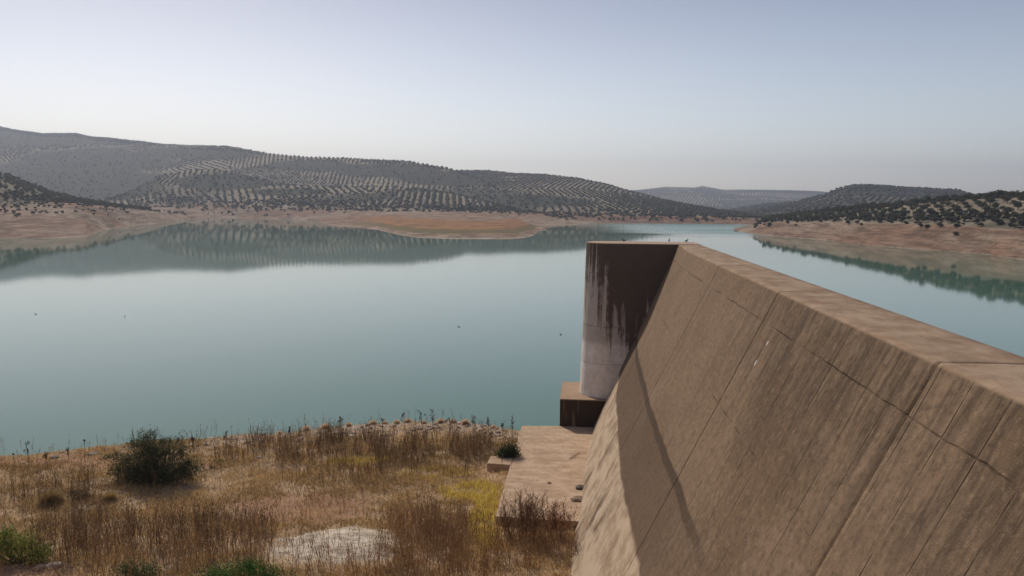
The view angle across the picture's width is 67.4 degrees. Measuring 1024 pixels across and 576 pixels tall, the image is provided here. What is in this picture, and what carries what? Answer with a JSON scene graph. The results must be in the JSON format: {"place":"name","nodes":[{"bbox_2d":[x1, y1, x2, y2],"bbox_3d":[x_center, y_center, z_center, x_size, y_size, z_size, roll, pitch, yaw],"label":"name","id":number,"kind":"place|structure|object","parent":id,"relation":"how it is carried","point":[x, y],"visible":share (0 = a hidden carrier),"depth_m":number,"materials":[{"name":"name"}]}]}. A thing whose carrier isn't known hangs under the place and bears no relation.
{"place":"outdoors","nodes":[
{"label":"outdoors","id":0,"kind":"place"},
{"bbox_2d":[0,175,208,238],"bbox_3d":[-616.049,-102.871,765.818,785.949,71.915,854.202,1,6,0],"label":"hill","id":1,"kind":"structure","parent":0,"point":[69,222],"depth_m":512.01,"materials":[{"name":"brown soil"}]},
{"bbox_2d":[0,128,491,199],"bbox_3d":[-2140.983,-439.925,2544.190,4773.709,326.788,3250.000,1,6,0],"label":"hill","id":2,"kind":"structure","parent":0,"point":[115,186],"depth_m":1633.20,"materials":[{"name":"grey soil"}]},
{"bbox_2d":[0,126,1023,224],"bbox_3d":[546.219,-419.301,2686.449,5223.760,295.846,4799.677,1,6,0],"label":"olive trees","id":3,"kind":"object","parent":2,"relation":"on","point":[692,208],"visible":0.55,"depth_m":1226.75,"materials":[{"name":"green plant"}]},
{"bbox_2d":[0,419,575,575],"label":"terrain","id":4,"kind":"structure","parent":0,"point":[10,569],"depth_m":45.60,"materials":[{"name":"brown plant"}]},
{"bbox_2d":[0,519,61,566],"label":"green bush","id":5,"kind":"object","parent":4,"relation":"on","point":[5,548],"visible":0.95,"depth_m":37.30,"materials":[{"name":"green plant"}]},
{"bbox_2d":[31,564,44,570],"bbox_3d":[-22.699,13.420,36.819,0.602,0.292,0.545,1,6,0],"label":"stone","id":6,"kind":"object","parent":4,"relation":"on","point":[38,566],"visible":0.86,"depth_m":36.71,"materials":[{"name":"grey stone"}]},
{"bbox_2d":[35,487,67,507],"bbox_3d":[-27.110,12.150,45.138,1.992,1.011,1.990,1,6,0],"label":"grass tussock","id":7,"kind":"object","parent":4,"relation":"on","point":[53,492],"depth_m":44.96,"materials":[{"name":"brown plant"}]},
{"bbox_2d":[45,561,63,569],"bbox_3d":[-22.123,13.441,37.107,0.823,0.405,0.744,3,7,24],"label":"stone","id":8,"kind":"object","parent":4,"relation":"on","point":[51,566],"visible":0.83,"depth_m":36.93,"materials":[{"name":"grey stone"}]},
{"bbox_2d":[64,485,95,500],"bbox_3d":[-25.795,12.179,45.904,2.105,0.916,1.625,-2,7,-24],"label":"grey bush","id":9,"kind":"object","parent":4,"relation":"on","point":[84,494],"visible":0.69,"depth_m":45.81,"materials":[{"name":"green plant"}]},
{"bbox_2d":[85,452,100,455],"bbox_3d":[-29.284,11.639,53.671,1.062,0.309,0.770,1,6,0],"label":"stone","id":10,"kind":"object","parent":4,"relation":"on","point":[90,453],"visible":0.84,"depth_m":53.53,"materials":[{"name":"beige stone"}]},
{"bbox_2d":[101,490,118,502],"bbox_3d":[-23.954,12.368,45.757,1.307,0.648,1.268,1,6,0],"label":"grass tussock","id":11,"kind":"object","parent":4,"relation":"on","point":[113,495],"depth_m":45.63,"materials":[{"name":"brown plant"}]},
{"bbox_2d":[107,556,168,575],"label":"green bush","id":12,"kind":"object","parent":4,"relation":"on","point":[136,571],"visible":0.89,"depth_m":35.81,"materials":[{"name":"green plant"}]},
{"bbox_2d":[94,426,217,489],"bbox_3d":[-22.756,10.583,48.748,8.550,3.840,4.935,1,6,0],"label":"tamarisk bush","id":13,"kind":"object","parent":4,"relation":"on","point":[165,472],"visible":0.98,"depth_m":48.48,"materials":[{"name":"green plant"}]},
{"bbox_2d":[178,552,298,575],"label":"green bush","id":14,"kind":"object","parent":4,"relation":"on","point":[251,571],"visible":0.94,"depth_m":35.72,"materials":[{"name":"green plant"}]},
{"bbox_2d":[19,420,504,463],"bbox_3d":[-18.720,12.211,58.398,37.671,2.432,8.750,-1,6,-12],"label":"rubble","id":15,"kind":"object","parent":4,"relation":"on","point":[435,426],"visible":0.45,"depth_m":59.56,"materials":[{"name":"stone"}]},
{"bbox_2d":[0,403,579,575],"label":"dead weeds","id":16,"kind":"object","parent":4,"relation":"on","point":[458,541],"visible":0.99,"depth_m":39.69,"materials":[{"name":"brown plant"}]},
{"bbox_2d":[270,527,410,560],"bbox_3d":[-9.002,13.281,39.890,7.500,0.705,5.000,1,6,0],"label":"rock outcrop","id":17,"kind":"object","parent":4,"relation":"on","point":[364,539],"visible":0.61,"depth_m":39.41,"materials":[{"name":"grey stone"}]},
{"bbox_2d":[460,419,469,424],"bbox_3d":[-3.760,10.698,61.734,1.023,0.508,1.010,1,6,0],"label":"rock","id":18,"kind":"object","parent":4,"relation":"on","point":[465,421],"depth_m":61.63,"materials":[{"name":"beige stone"}]},
{"bbox_2d":[496,504,512,534],"bbox_3d":[-0.263,12.286,41.014,1.279,2.120,1.017,1,6,0],"label":"twiggy shrub","id":19,"kind":"object","parent":4,"relation":"on","point":[503,518],"visible":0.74,"depth_m":41.01,"materials":[{"name":"brown plant"}]},
{"bbox_2d":[495,438,521,457],"bbox_3d":[-0.287,11.150,52.515,2.200,2.029,1.520,1,6,0],"label":"green bush","id":20,"kind":"object","parent":4,"relation":"on","point":[510,451],"visible":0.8,"depth_m":52.45,"materials":[{"name":"green plant"}]},
{"bbox_2d":[497,484,561,541],"bbox_3d":[1.030,11.902,40.353,2.304,3.057,3.462,-5,8,-39],"label":"twiggy shrub","id":21,"kind":"object","parent":4,"relation":"on","point":[521,516],"visible":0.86,"depth_m":40.61,"materials":[{"name":"brown plant"}]},
{"bbox_2d":[487,426,593,528],"bbox_3d":[3.139,12.505,51.039,9.619,1.530,18.312,1,6,5],"label":"concrete apron","id":22,"kind":"object","parent":4,"relation":"on","point":[547,452],"visible":0.48,"depth_m":50.88,"materials":[{"name":"beige concrete"}]},
{"bbox_2d":[570,495,582,501],"bbox_3d":[3.875,12.380,45.072,0.897,0.294,0.815,1,6,0],"label":"stone","id":23,"kind":"object","parent":22,"relation":"on","point":[578,498],"visible":0.81,"depth_m":44.86,"materials":[{"name":"beige stone"}]},
{"bbox_2d":[575,484,583,489],"bbox_3d":[4.209,12.181,46.907,0.700,0.334,0.561,1,6,0],"label":"stone","id":24,"kind":"object","parent":22,"relation":"on","point":[579,487],"visible":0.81,"depth_m":46.71,"materials":[{"name":"grey stone"}]},
{"bbox_2d":[526,498,580,540],"bbox_3d":[2.080,12.236,40.998,3.032,2.270,1.702,-3,7,-29],"label":"twiggy shrub","id":25,"kind":"object","parent":4,"relation":"on","point":[554,520],"visible":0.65,"depth_m":41.03,"materials":[{"name":"brown plant"}]},
{"bbox_2d":[560,241,700,426],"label":"spillway pier","id":26,"kind":"structure","parent":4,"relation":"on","point":[623,280],"depth_m":59.43,"materials":[{"name":"concrete"}]},
{"bbox_2d":[571,245,1023,575],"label":"spillway wall","id":27,"kind":"structure","parent":4,"relation":"on","point":[753,419],"depth_m":20.12,"materials":[{"name":"concrete"}]},
{"bbox_2d":[103,170,586,224],"bbox_3d":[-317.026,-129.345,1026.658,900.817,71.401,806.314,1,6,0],"label":"hill","id":28,"kind":"structure","parent":0,"point":[528,217],"depth_m":1025.14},
{"bbox_2d":[0,185,1023,234],"bbox_3d":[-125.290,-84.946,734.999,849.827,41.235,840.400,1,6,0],"label":"scrub","id":29,"kind":"object","parent":28,"relation":"on","point":[970,214],"visible":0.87,"depth_m":849.39,"materials":[{"name":"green plant"}]},
{"bbox_2d":[301,212,546,238],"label":"hill","id":30,"kind":"structure","parent":0,"point":[450,225],"depth_m":597.85,"materials":[{"name":"brown soil"}]},
{"bbox_2d":[0,217,1023,456],"bbox_3d":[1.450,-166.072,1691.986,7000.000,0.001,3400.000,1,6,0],"label":"water","id":31,"kind":"structure","parent":0,"point":[224,324],"depth_m":136.26,"materials":[{"name":"teal liquid"}]},
{"bbox_2d":[0,0,1023,193],"label":"sky","id":32,"kind":"structure","parent":0,"point":[813,95],"materials":[{"name":"blue"}]},
{"bbox_2d":[431,170,760,224],"bbox_3d":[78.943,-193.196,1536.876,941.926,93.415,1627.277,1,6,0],"label":"hill","id":33,"kind":"structure","parent":0,"point":[662,220],"depth_m":1009.56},
{"bbox_2d":[639,186,820,208],"bbox_3d":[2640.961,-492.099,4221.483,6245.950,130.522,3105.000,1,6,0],"label":"hill","id":34,"kind":"structure","parent":0,"point":[765,199],"depth_m":3396.26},
{"bbox_2d":[758,186,960,213],"bbox_3d":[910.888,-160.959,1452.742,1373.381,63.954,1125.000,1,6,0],"label":"hill","id":35,"kind":"structure","parent":0,"point":[854,196],"depth_m":1265.35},
{"bbox_2d":[734,198,1023,259],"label":"hill","id":36,"kind":"structure","parent":0,"point":[989,237],"depth_m":387.64,"materials":[{"name":"brown soil"}]},
{"bbox_2d":[861,212,868,218],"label":"olive tree","id":37,"kind":"object","parent":36,"relation":"on","point":[865,215],"visible":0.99,"depth_m":455.40,"materials":[{"name":"green plant"}]},
{"bbox_2d":[890,213,900,218],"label":"olive tree","id":38,"kind":"object","parent":36,"relation":"on","point":[894,216],"visible":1,"depth_m":426.52,"materials":[{"name":"green plant"}]},
{"bbox_2d":[898,210,907,215],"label":"olive tree","id":39,"kind":"object","parent":36,"relation":"on","point":[903,212],"visible":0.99,"depth_m":430.92,"materials":[{"name":"green plant"}]},
{"bbox_2d":[912,198,919,202],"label":"olive tree","id":40,"kind":"object","parent":36,"relation":"on","point":[916,200],"visible":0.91,"depth_m":458.74,"materials":[{"name":"green plant"}]},
{"bbox_2d":[916,208,924,213],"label":"olive tree","id":41,"kind":"object","parent":36,"relation":"on","point":[920,210],"visible":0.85,"depth_m":415.26,"materials":[{"name":"green plant"}]},
{"bbox_2d":[918,199,927,205],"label":"olive tree","id":42,"kind":"object","parent":36,"relation":"on","point":[923,201],"visible":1,"depth_m":450.07,"materials":[{"name":"green plant"}]},
{"bbox_2d":[925,195,931,203],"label":"olive tree","id":43,"kind":"object","parent":36,"relation":"on","point":[927,197],"visible":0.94,"depth_m":453.01,"materials":[{"name":"green plant"}]},
{"bbox_2d":[926,208,934,213],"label":"olive tree","id":44,"kind":"object","parent":36,"relation":"on","point":[929,210],"visible":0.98,"depth_m":408.00,"materials":[{"name":"green plant"}]},
{"bbox_2d":[942,211,952,215],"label":"olive tree","id":45,"kind":"object","parent":36,"relation":"on","point":[946,213],"visible":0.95,"depth_m":390.18,"materials":[{"name":"green plant"}]},
{"bbox_2d":[943,216,952,222],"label":"olive tree","id":46,"kind":"object","parent":36,"relation":"on","point":[947,218],"visible":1,"depth_m":380.45,"materials":[{"name":"green plant"}]},
{"bbox_2d":[950,204,961,214],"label":"olive tree","id":47,"kind":"object","parent":36,"relation":"on","point":[955,209],"visible":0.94,"depth_m":392.50,"materials":[{"name":"green plant"}]},
{"bbox_2d":[956,211,963,216],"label":"olive tree","id":48,"kind":"object","parent":36,"relation":"on","point":[959,213],"visible":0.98,"depth_m":382.96,"materials":[{"name":"green plant"}]},
{"bbox_2d":[961,214,968,221],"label":"olive tree","id":49,"kind":"object","parent":36,"relation":"on","point":[964,216],"visible":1,"depth_m":373.39,"materials":[{"name":"green plant"}]},
{"bbox_2d":[976,211,985,216],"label":"olive tree","id":50,"kind":"object","parent":36,"relation":"on","point":[979,214],"visible":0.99,"depth_m":366.53,"materials":[{"name":"green plant"}]},
{"bbox_2d":[977,201,987,206],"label":"olive tree","id":51,"kind":"object","parent":36,"relation":"on","point":[982,204],"visible":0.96,"depth_m":387.09,"materials":[{"name":"green plant"}]},
{"bbox_2d":[983,191,993,201],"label":"olive tree","id":52,"kind":"object","parent":36,"relation":"on","point":[987,195],"visible":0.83,"depth_m":399.57,"materials":[{"name":"green plant"}]},
{"bbox_2d":[985,197,995,204],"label":"olive tree","id":53,"kind":"object","parent":36,"relation":"on","point":[991,199],"visible":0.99,"depth_m":389.69,"materials":[{"name":"green plant"}]},
{"bbox_2d":[987,207,997,212],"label":"olive tree","id":54,"kind":"object","parent":36,"relation":"on","point":[991,210],"visible":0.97,"depth_m":368.29,"materials":[{"name":"green plant"}]},
{"bbox_2d":[993,218,1002,224],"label":"olive tree","id":55,"kind":"object","parent":36,"relation":"on","point":[997,220],"visible":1,"depth_m":349.02,"materials":[{"name":"green plant"}]},
{"bbox_2d":[994,189,1005,196],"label":"olive tree","id":56,"kind":"object","parent":36,"relation":"on","point":[999,192],"visible":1,"depth_m":399.93,"materials":[{"name":"green plant"}]},
{"bbox_2d":[1002,195,1012,203],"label":"olive tree","id":57,"kind":"object","parent":36,"relation":"on","point":[1007,198],"visible":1,"depth_m":382.33,"materials":[{"name":"green plant"}]},
{"bbox_2d":[1002,206,1014,214],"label":"olive tree","id":58,"kind":"object","parent":36,"relation":"on","point":[1007,209],"visible":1,"depth_m":360.75,"materials":[{"name":"green plant"}]},
{"bbox_2d":[1010,211,1018,217],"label":"olive tree","id":59,"kind":"object","parent":36,"relation":"on","point":[1013,214],"visible":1,"depth_m":347.04,"materials":[{"name":"green plant"}]},
{"bbox_2d":[1013,201,1022,210],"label":"olive tree","id":60,"kind":"object","parent":36,"relation":"on","point":[1018,204],"visible":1,"depth_m":362.38,"materials":[{"name":"green plant"}]}
]}

